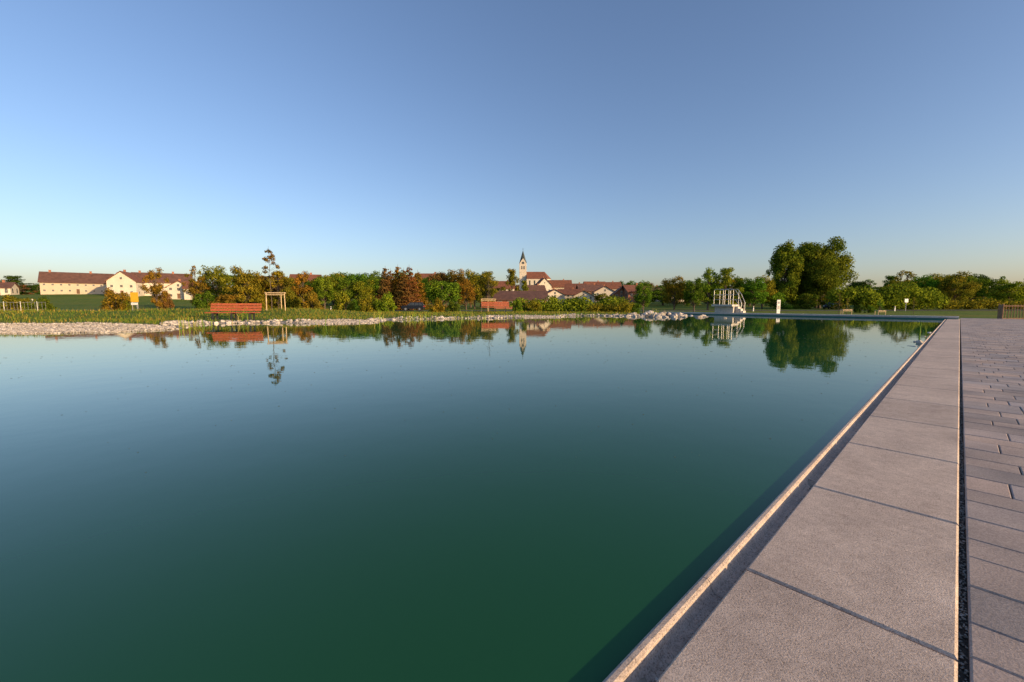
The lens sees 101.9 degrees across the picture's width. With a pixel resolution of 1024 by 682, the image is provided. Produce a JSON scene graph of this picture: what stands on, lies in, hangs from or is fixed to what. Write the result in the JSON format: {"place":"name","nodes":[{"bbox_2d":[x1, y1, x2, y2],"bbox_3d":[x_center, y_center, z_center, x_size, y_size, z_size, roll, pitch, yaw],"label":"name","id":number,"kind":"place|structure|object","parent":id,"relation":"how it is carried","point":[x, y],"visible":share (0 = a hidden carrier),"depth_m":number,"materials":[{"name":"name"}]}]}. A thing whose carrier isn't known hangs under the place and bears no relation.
{"place":"outdoors","nodes":[
{"label":"outdoors","id":0,"kind":"place"},
{"bbox_2d":[0,315,561,333],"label":"gravel","id":1,"kind":"structure","parent":0,"point":[47,328],"depth_m":15.69,"materials":[{"name":"gravel"}]},
{"bbox_2d":[0,314,944,681],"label":"water","id":2,"kind":"structure","parent":0,"point":[244,502],"depth_m":2.24,"materials":[{"name":"liquid"}]},
{"bbox_2d":[177,308,927,335],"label":"reeds","id":3,"kind":"object","parent":2,"relation":"on","point":[463,316],"visible":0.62,"depth_m":24.39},
{"bbox_2d":[0,288,1023,681],"bbox_3d":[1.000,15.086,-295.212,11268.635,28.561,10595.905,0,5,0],"label":"ground","id":4,"kind":"structure","parent":0,"point":[78,302],"depth_m":64.87,"materials":[{"name":"plant"}]},
{"bbox_2d":[0,284,19,294],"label":"walls","id":5,"kind":"structure","parent":4,"relation":"on","point":[2,290],"depth_m":174.83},
{"bbox_2d":[0,282,20,288],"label":"roof","id":6,"kind":"structure","parent":5,"relation":"on","point":[6,284],"depth_m":175.11,"materials":[{"name":"brown tile"}]},
{"bbox_2d":[0,294,35,311],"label":"shrub","id":7,"kind":"object","parent":4,"relation":"on","point":[10,300],"visible":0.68,"depth_m":69.20,"materials":[{"name":"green plant"}]},
{"bbox_2d":[21,296,57,311],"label":"shrub","id":8,"kind":"object","parent":4,"relation":"on","point":[43,301],"visible":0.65,"depth_m":65.38,"materials":[{"name":"green plant"}]},
{"bbox_2d":[37,270,116,294],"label":"farmhouse","id":9,"kind":"object","parent":4,"relation":"on","point":[50,282],"visible":0.84,"depth_m":187.51,"materials":[{"name":"paint"}]},
{"bbox_2d":[100,287,129,310],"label":"shrub","id":10,"kind":"object","parent":4,"relation":"on","point":[113,301],"visible":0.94,"depth_m":74.28,"materials":[{"name":"yellow plant"}]},
{"bbox_2d":[106,272,144,295],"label":"walls","id":11,"kind":"structure","parent":4,"relation":"on","point":[116,281],"depth_m":175.48,"materials":[{"name":"paint"}]},
{"bbox_2d":[104,271,143,282],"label":"roof","id":12,"kind":"structure","parent":11,"relation":"on","point":[133,276],"depth_m":179.11,"materials":[{"name":"red tile"}]},
{"bbox_2d":[140,267,168,307],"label":"birch tree","id":13,"kind":"object","parent":4,"relation":"on","point":[155,290],"visible":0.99,"depth_m":79.11,"materials":[{"name":"orange plant"}]},
{"bbox_2d":[144,283,171,295],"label":"walls","id":14,"kind":"structure","parent":4,"relation":"on","point":[164,284],"depth_m":187.58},
{"bbox_2d":[131,272,192,282],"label":"roof","id":15,"kind":"structure","parent":14,"relation":"on","point":[174,277],"depth_m":192.12,"materials":[{"name":"brown tile"}]},
{"bbox_2d":[157,293,174,309],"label":"shrub","id":16,"kind":"object","parent":4,"relation":"on","point":[169,303],"visible":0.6,"depth_m":94.31,"materials":[{"name":"brown plant"}]},
{"bbox_2d":[167,281,183,298],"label":"walls","id":17,"kind":"structure","parent":4,"relation":"on","point":[174,291],"depth_m":169.03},
{"bbox_2d":[182,280,199,299],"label":"annex","id":18,"kind":"object","parent":4,"relation":"on","point":[187,296],"visible":0.28,"depth_m":168.57,"materials":[{"name":"paint"}]},
{"bbox_2d":[181,265,210,302],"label":"deciduous tree","id":19,"kind":"object","parent":4,"relation":"on","point":[192,290],"visible":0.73,"depth_m":97.56,"materials":[{"name":"brown plant"}]},
{"bbox_2d":[190,291,221,309],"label":"shrub","id":20,"kind":"object","parent":4,"relation":"on","point":[199,302],"visible":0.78,"depth_m":93.26,"materials":[{"name":"green plant"}]},
{"bbox_2d":[195,265,231,302],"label":"deciduous tree","id":21,"kind":"object","parent":4,"relation":"on","point":[220,277],"visible":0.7,"depth_m":102.21,"materials":[{"name":"green plant"}]},
{"bbox_2d":[207,293,240,308],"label":"shrub","id":22,"kind":"object","parent":4,"relation":"on","point":[225,298],"visible":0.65,"depth_m":79.51,"materials":[{"name":"brown plant"}]},
{"bbox_2d":[204,303,261,320],"bbox_3d":[-13.962,-1.380,20.859,2.400,1.074,0.639,-1,5,-7],"label":"park bench","id":23,"kind":"object","parent":4,"relation":"on","point":[236,309],"visible":0.91,"depth_m":20.99,"materials":[{"name":"brown wood"}]},
{"bbox_2d":[222,264,264,305],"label":"deciduous tree","id":24,"kind":"object","parent":4,"relation":"on","point":[243,279],"visible":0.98,"depth_m":92.84,"materials":[{"name":"yellow plant"}]},
{"bbox_2d":[243,294,270,308],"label":"shrub","id":25,"kind":"object","parent":4,"relation":"on","point":[256,299],"visible":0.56,"depth_m":93.95,"materials":[{"name":"yellow plant"}]},
{"bbox_2d":[255,274,283,297],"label":"deciduous tree","id":26,"kind":"object","parent":4,"relation":"on","point":[266,287],"visible":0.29,"depth_m":98.26,"materials":[{"name":"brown plant"}]},
{"bbox_2d":[257,289,284,308],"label":"shrub","id":27,"kind":"object","parent":4,"relation":"on","point":[274,305],"visible":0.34,"depth_m":97.85,"materials":[{"name":"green plant"}]},
{"bbox_2d":[261,248,283,309],"bbox_3d":[-15.586,-4.043,26.797,1.276,4.105,1.384,0,5,0],"label":"young tree","id":28,"kind":"object","parent":4,"relation":"on","point":[271,256],"visible":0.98,"depth_m":26.62,"materials":[{"name":"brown plant"}]},
{"bbox_2d":[264,292,285,310],"bbox_3d":[-15.183,-2.477,26.977,1.288,1.351,0.961,-1,5,-6],"label":"tree support frame","id":29,"kind":"object","parent":4,"relation":"on","point":[275,293],"visible":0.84,"depth_m":26.53,"materials":[{"name":"brown wood"}]},
{"bbox_2d":[264,270,289,307],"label":"deciduous tree","id":30,"kind":"object","parent":4,"relation":"on","point":[284,282],"visible":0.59,"depth_m":96.05,"materials":[{"name":"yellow plant"}]},
{"bbox_2d":[279,286,302,308],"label":"shrub","id":31,"kind":"object","parent":4,"relation":"on","point":[291,301],"visible":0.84,"depth_m":79.12,"materials":[{"name":"green plant"}]},
{"bbox_2d":[291,270,314,308],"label":"deciduous tree","id":32,"kind":"object","parent":4,"relation":"on","point":[302,279],"visible":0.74,"depth_m":93.16,"materials":[{"name":"orange plant"}]},
{"bbox_2d":[301,291,323,309],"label":"shrub","id":33,"kind":"object","parent":4,"relation":"on","point":[312,301],"visible":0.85,"depth_m":74.79,"materials":[{"name":"plant"}]},
{"bbox_2d":[0,307,640,324],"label":"grass","id":34,"kind":"structure","parent":4,"relation":"on","point":[151,321],"depth_m":23.20,"materials":[{"name":"plant"}]},
{"bbox_2d":[312,276,337,309],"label":"deciduous tree","id":35,"kind":"object","parent":4,"relation":"on","point":[320,285],"visible":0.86,"depth_m":94.52,"materials":[{"name":"green plant"}]},
{"bbox_2d":[323,272,349,305],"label":"deciduous tree","id":36,"kind":"object","parent":4,"relation":"on","point":[333,279],"visible":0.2,"depth_m":103.40,"materials":[{"name":"green plant"}]},
{"bbox_2d":[332,290,354,310],"bbox_3d":[-25.077,-5.498,61.680,3.298,4.015,3.079,2,6,22],"label":"shrub","id":37,"kind":"object","parent":4,"relation":"on","point":[342,302],"visible":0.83,"depth_m":61.07,"materials":[{"name":"green plant"}]},
{"bbox_2d":[333,275,356,309],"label":"deciduous tree","id":38,"kind":"object","parent":4,"relation":"on","point":[342,284],"visible":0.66,"depth_m":96.21,"materials":[{"name":"green plant"}]},
{"bbox_2d":[343,272,371,299],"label":"deciduous tree","id":39,"kind":"object","parent":4,"relation":"on","point":[357,277],"visible":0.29,"depth_m":122.65,"materials":[{"name":"green plant"}]},
{"bbox_2d":[351,279,379,305],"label":"deciduous tree","id":40,"kind":"object","parent":4,"relation":"on","point":[366,290],"visible":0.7,"depth_m":96.21,"materials":[{"name":"green plant"}]},
{"bbox_2d":[357,295,374,311],"bbox_3d":[-21.015,-5.121,59.676,2.751,3.103,3.333,-1,5,-10],"label":"shrub","id":41,"kind":"object","parent":4,"relation":"on","point":[366,306],"visible":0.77,"depth_m":58.98,"materials":[{"name":"green plant"}]},
{"bbox_2d":[360,276,380,302],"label":"deciduous tree","id":42,"kind":"object","parent":4,"relation":"on","point":[376,287],"visible":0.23,"depth_m":117.64,"materials":[{"name":"green plant"}]},
{"bbox_2d":[372,291,397,312],"bbox_3d":[-18.340,-5.430,59.864,3.301,3.562,3.604,-4,7,-40],"label":"shrub","id":43,"kind":"object","parent":4,"relation":"on","point":[389,303],"visible":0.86,"depth_m":59.51,"materials":[{"name":"green plant"}]},
{"bbox_2d":[374,268,395,308],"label":"spruce tree","id":44,"kind":"object","parent":4,"relation":"on","point":[384,288],"visible":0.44,"depth_m":96.58,"materials":[{"name":"brown plant"}]},
{"bbox_2d":[390,267,402,304],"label":"spruce tree","id":45,"kind":"object","parent":4,"relation":"on","point":[396,275],"visible":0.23,"depth_m":97.61,"materials":[{"name":"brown plant"}]},
{"bbox_2d":[393,270,415,309],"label":"spruce tree","id":46,"kind":"object","parent":4,"relation":"on","point":[400,291],"visible":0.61,"depth_m":95.47,"materials":[{"name":"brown plant"}]},
{"bbox_2d":[396,267,422,309],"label":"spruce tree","id":47,"kind":"object","parent":4,"relation":"on","point":[410,283],"visible":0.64,"depth_m":96.03,"materials":[{"name":"brown plant"}]},
{"bbox_2d":[411,270,431,309],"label":"spruce tree","id":48,"kind":"object","parent":4,"relation":"on","point":[421,292],"visible":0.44,"depth_m":100.40,"materials":[{"name":"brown plant"}]},
{"bbox_2d":[426,271,447,291],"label":"deciduous tree","id":49,"kind":"object","parent":4,"relation":"on","point":[437,276],"visible":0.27,"depth_m":117.00,"materials":[{"name":"brown plant"}]},
{"bbox_2d":[428,298,449,311],"bbox_3d":[-9.899,-4.638,55.797,3.063,2.563,2.806,-3,6,-26],"label":"shrub","id":50,"kind":"object","parent":4,"relation":"on","point":[438,306],"visible":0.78,"depth_m":55.12,"materials":[{"name":"yellow plant"}]},
{"bbox_2d":[422,280,461,305],"bbox_3d":[-10.387,-6.518,61.895,5.834,5.271,5.884,3,6,29],"label":"round tree","id":51,"kind":"object","parent":4,"relation":"on","point":[435,289],"visible":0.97,"depth_m":60.76,"materials":[{"name":"green plant"}]},
{"bbox_2d":[446,300,460,311],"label":"shrub","id":52,"kind":"object","parent":4,"relation":"on","point":[453,306],"visible":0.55,"depth_m":55.49,"materials":[{"name":"green plant"}]},
{"bbox_2d":[444,269,466,303],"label":"deciduous tree","id":53,"kind":"object","parent":4,"relation":"on","point":[453,277],"visible":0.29,"depth_m":115.67,"materials":[{"name":"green plant"}]},
{"bbox_2d":[456,279,475,309],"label":"deciduous tree","id":54,"kind":"object","parent":4,"relation":"on","point":[470,294],"visible":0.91,"depth_m":98.86,"materials":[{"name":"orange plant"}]},
{"bbox_2d":[462,269,486,308],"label":"deciduous tree","id":55,"kind":"object","parent":4,"relation":"on","point":[473,279],"visible":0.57,"depth_m":109.79,"materials":[{"name":"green plant"}]},
{"bbox_2d":[475,273,498,308],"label":"deciduous tree","id":56,"kind":"object","parent":4,"relation":"on","point":[486,290],"visible":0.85,"depth_m":108.71,"materials":[{"name":"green plant"}]},
{"bbox_2d":[481,302,508,312],"bbox_3d":[-1.355,-2.667,33.596,2.250,1.074,0.639,0,5,-3],"label":"park bench","id":57,"kind":"object","parent":4,"relation":"on","point":[485,304],"visible":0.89,"depth_m":33.76,"materials":[{"name":"red wood"}]},
{"bbox_2d":[501,268,519,290],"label":"deciduous tree","id":58,"kind":"object","parent":4,"relation":"on","point":[511,277],"visible":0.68,"depth_m":137.80,"materials":[{"name":"green plant"}]},
{"bbox_2d":[0,270,1023,306],"bbox_3d":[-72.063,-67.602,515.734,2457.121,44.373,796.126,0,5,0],"label":"distant trees","id":59,"kind":"object","parent":4,"relation":"on","point":[34,288],"visible":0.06,"depth_m":154.89,"materials":[{"name":"green plant"}]},
{"bbox_2d":[509,298,522,311],"bbox_3d":[0.628,-4.764,57.762,2.037,2.624,1.681,2,6,24],"label":"shrub","id":60,"kind":"object","parent":4,"relation":"on","point":[518,307],"visible":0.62,"depth_m":57.44,"materials":[{"name":"green plant"}]},
{"bbox_2d":[492,291,547,308],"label":"long hall","id":61,"kind":"structure","parent":4,"relation":"on","point":[505,296],"depth_m":113.05,"materials":[{"name":"red brick"}]},
{"bbox_2d":[524,300,541,311],"bbox_3d":[3.088,-4.807,59.797,2.778,2.385,2.292,-1,5,-10],"label":"shrub","id":62,"kind":"object","parent":4,"relation":"on","point":[532,304],"visible":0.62,"depth_m":59.47,"materials":[{"name":"green plant"}]},
{"bbox_2d":[519,252,550,289],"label":"church","id":63,"kind":"structure","parent":4,"relation":"on","point":[531,278],"depth_m":343.15,"materials":[{"name":"paint"}]},
{"bbox_2d":[159,313,931,346],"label":"shore stones","id":64,"kind":"object","parent":4,"relation":"on","point":[175,323],"visible":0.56,"depth_m":20.66,"materials":[{"name":"stone"}]},
{"bbox_2d":[512,295,629,312],"bbox_3d":[8.973,-5.289,61.876,18.503,3.308,4.597,0,5,0],"label":"hedge","id":65,"kind":"object","parent":4,"relation":"on","point":[575,305],"visible":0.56,"depth_m":61.08,"materials":[{"name":"green plant"}]},
{"bbox_2d":[572,288,595,302],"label":"chalet","id":66,"kind":"object","parent":4,"relation":"on","point":[586,294],"visible":0.56,"depth_m":183.79,"materials":[{"name":"paint"}]},
{"bbox_2d":[592,284,613,301],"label":"chalet","id":67,"kind":"object","parent":4,"relation":"on","point":[606,290],"visible":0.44,"depth_m":213.62,"materials":[{"name":"paint"}]},
{"bbox_2d":[585,299,634,312],"bbox_3d":[13.490,-4.562,57.159,6.688,2.480,2.965,1,5,11],"label":"hedge","id":68,"kind":"object","parent":4,"relation":"on","point":[610,307],"visible":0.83,"depth_m":56.60,"materials":[{"name":"green plant"}]},
{"bbox_2d":[623,287,645,303],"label":"walls","id":69,"kind":"structure","parent":4,"relation":"on","point":[628,296],"depth_m":164.15,"materials":[{"name":"paint"}]},
{"bbox_2d":[632,280,653,312],"bbox_3d":[20.150,-6.736,63.512,2.912,5.410,3.202,-2,5,-16],"label":"deciduous tree","id":70,"kind":"object","parent":4,"relation":"on","point":[639,297],"visible":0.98,"depth_m":63.25,"materials":[{"name":"green plant"}]},
{"bbox_2d":[618,310,726,317],"bbox_3d":[10.748,-1.940,31.008,6.839,0.671,8.540,0,5,0],"label":"boulder pile","id":71,"kind":"object","parent":4,"relation":"on","point":[659,314],"visible":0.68,"depth_m":29.99,"materials":[{"name":"stone"}]},
{"bbox_2d":[660,275,687,309],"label":"deciduous tree","id":72,"kind":"object","parent":4,"relation":"on","point":[673,290],"visible":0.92,"depth_m":102.59,"materials":[{"name":"green plant"}]},
{"bbox_2d":[682,277,705,311],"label":"deciduous tree","id":73,"kind":"object","parent":4,"relation":"on","point":[696,295],"visible":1,"depth_m":75.07,"materials":[{"name":"green plant"}]},
{"bbox_2d":[694,267,725,309],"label":"deciduous tree","id":74,"kind":"object","parent":4,"relation":"on","point":[710,288],"visible":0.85,"depth_m":96.13,"materials":[{"name":"green plant"}]},
{"bbox_2d":[710,267,743,303],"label":"deciduous tree","id":75,"kind":"object","parent":4,"relation":"on","point":[726,278],"visible":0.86,"depth_m":94.35,"materials":[{"name":"green plant"}]},
{"bbox_2d":[732,276,753,309],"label":"deciduous tree","id":76,"kind":"object","parent":4,"relation":"on","point":[739,280],"visible":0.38,"depth_m":99.19,"materials":[{"name":"green plant"}]},
{"bbox_2d":[740,276,769,309],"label":"deciduous tree","id":77,"kind":"object","parent":4,"relation":"on","point":[757,295],"visible":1,"depth_m":94.57,"materials":[{"name":"green plant"}]},
{"bbox_2d":[754,274,778,308],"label":"deciduous tree","id":78,"kind":"object","parent":4,"relation":"on","point":[769,283],"visible":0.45,"depth_m":109.42,"materials":[{"name":"green plant"}]},
{"bbox_2d":[765,292,793,308],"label":"shrub","id":79,"kind":"object","parent":4,"relation":"on","point":[777,296],"visible":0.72,"depth_m":108.91,"materials":[{"name":"green plant"}]},
{"bbox_2d":[765,239,804,305],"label":"deciduous tree","id":80,"kind":"object","parent":4,"relation":"on","point":[782,260],"visible":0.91,"depth_m":114.95,"materials":[{"name":"green plant"}]},
{"bbox_2d":[603,319,968,681],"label":"pool coping","id":81,"kind":"object","parent":4,"relation":"on","point":[844,568],"visible":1,"depth_m":1.49,"materials":[{"name":"concrete"}]},
{"bbox_2d":[790,293,819,308],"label":"shrub","id":82,"kind":"object","parent":4,"relation":"on","point":[804,301],"visible":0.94,"depth_m":110.15,"materials":[{"name":"green plant"}]},
{"bbox_2d":[671,313,957,319],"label":"teal wall","id":83,"kind":"structure","parent":4,"relation":"on","point":[827,316],"depth_m":28.86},
{"bbox_2d":[670,312,958,317],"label":"end wall slabs","id":84,"kind":"structure","parent":4,"relation":"on","point":[910,316],"depth_m":28.96,"materials":[{"name":"white concrete"}]},
{"bbox_2d":[711,289,745,312],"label":"diving platform","id":85,"kind":"structure","parent":84,"relation":"on","point":[726,308],"depth_m":34.09,"materials":[{"name":"white concrete"}]},
{"bbox_2d":[797,257,846,307],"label":"linden tree","id":86,"kind":"object","parent":4,"relation":"on","point":[825,285],"visible":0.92,"depth_m":112.97,"materials":[{"name":"green plant"}]},
{"bbox_2d":[795,236,859,307],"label":"linden tree","id":87,"kind":"object","parent":4,"relation":"on","point":[811,251],"visible":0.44,"depth_m":115.28,"materials":[{"name":"green plant"}]},
{"bbox_2d":[824,280,950,309],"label":"willow thicket","id":88,"kind":"object","parent":4,"relation":"on","point":[892,297],"visible":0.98,"depth_m":96.17,"materials":[{"name":"green plant"}]},
{"bbox_2d":[884,270,914,289],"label":"deciduous tree","id":89,"kind":"object","parent":4,"relation":"on","point":[900,275],"visible":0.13,"depth_m":116.61,"materials":[{"name":"green plant"}]},
{"bbox_2d":[909,274,941,305],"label":"deciduous tree","id":90,"kind":"object","parent":4,"relation":"on","point":[930,282],"visible":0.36,"depth_m":109.68,"materials":[{"name":"green plant"}]},
{"bbox_2d":[937,270,981,302],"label":"deciduous tree","id":91,"kind":"object","parent":4,"relation":"on","point":[953,283],"visible":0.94,"depth_m":105.72,"materials":[{"name":"green plant"}]},
{"bbox_2d":[955,276,992,300],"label":"deciduous tree","id":92,"kind":"object","parent":4,"relation":"on","point":[984,284],"visible":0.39,"depth_m":113.56,"materials":[{"name":"green plant"}]},
{"bbox_2d":[933,297,1023,309],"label":"willow thicket","id":93,"kind":"object","parent":4,"relation":"on","point":[985,303],"visible":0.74,"depth_m":98.09,"materials":[{"name":"green plant"}]},
{"bbox_2d":[985,279,1023,301],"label":"deciduous tree","id":94,"kind":"object","parent":4,"relation":"on","point":[1014,295],"visible":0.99,"depth_m":110.30,"materials":[{"name":"green plant"}]},
{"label":"walls","id":95,"kind":"object","parent":4,"relation":"on","visible":0},
{"bbox_2d":[548,280,571,286],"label":"roof","id":96,"kind":"structure","parent":95,"relation":"on","point":[558,283],"depth_m":310.19,"materials":[{"name":"red tile"}]},
{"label":"walls","id":97,"kind":"object","parent":4,"relation":"on","visible":0},
{"bbox_2d":[527,285,545,290],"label":"roof","id":98,"kind":"structure","parent":97,"relation":"on","point":[537,287],"depth_m":249.96,"materials":[{"name":"brown tile"}]},
{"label":"walls","id":99,"kind":"object","parent":4,"relation":"on","visible":0},
{"bbox_2d":[576,284,602,290],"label":"roof","id":100,"kind":"structure","parent":99,"relation":"on","point":[588,287],"depth_m":240.82,"materials":[{"name":"brown tile"}]},
{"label":"walls","id":101,"kind":"object","parent":4,"relation":"on","visible":0},
{"bbox_2d":[596,282,621,288],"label":"roof","id":102,"kind":"structure","parent":101,"relation":"on","point":[613,285],"depth_m":300.25,"materials":[{"name":"red tile"}]},
{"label":"walls","id":103,"kind":"object","parent":4,"relation":"on","visible":0},
{"bbox_2d":[557,289,580,294],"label":"roof","id":104,"kind":"structure","parent":103,"relation":"on","point":[570,291],"depth_m":200.58,"materials":[{"name":"red tile"}]},
{"bbox_2d":[0,0,1023,295],"label":"sky","id":105,"kind":"structure","parent":0,"point":[653,141],"materials":[{"name":"blue"}]},
{"bbox_2d":[391,310,888,310],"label":"road","id":106,"kind":"structure","parent":0,"point":[655,310],"depth_m":87.76,"materials":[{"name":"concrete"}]},
{"bbox_2d":[401,302,424,310],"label":"parked car","id":107,"kind":"object","parent":106,"relation":"on","point":[419,306],"visible":1,"depth_m":84.88,"materials":[{"name":"blue paint"}]},
{"bbox_2d":[958,318,1023,681],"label":"paved terrace","id":108,"kind":"structure","parent":0,"point":[992,363],"depth_m":2.03,"materials":[{"name":"stone"}]},
{"bbox_2d":[997,304,1023,318],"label":"garden fence","id":109,"kind":"object","parent":108,"relation":"on","point":[1000,314],"visible":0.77,"depth_m":25.51,"materials":[{"name":"brown wood"}]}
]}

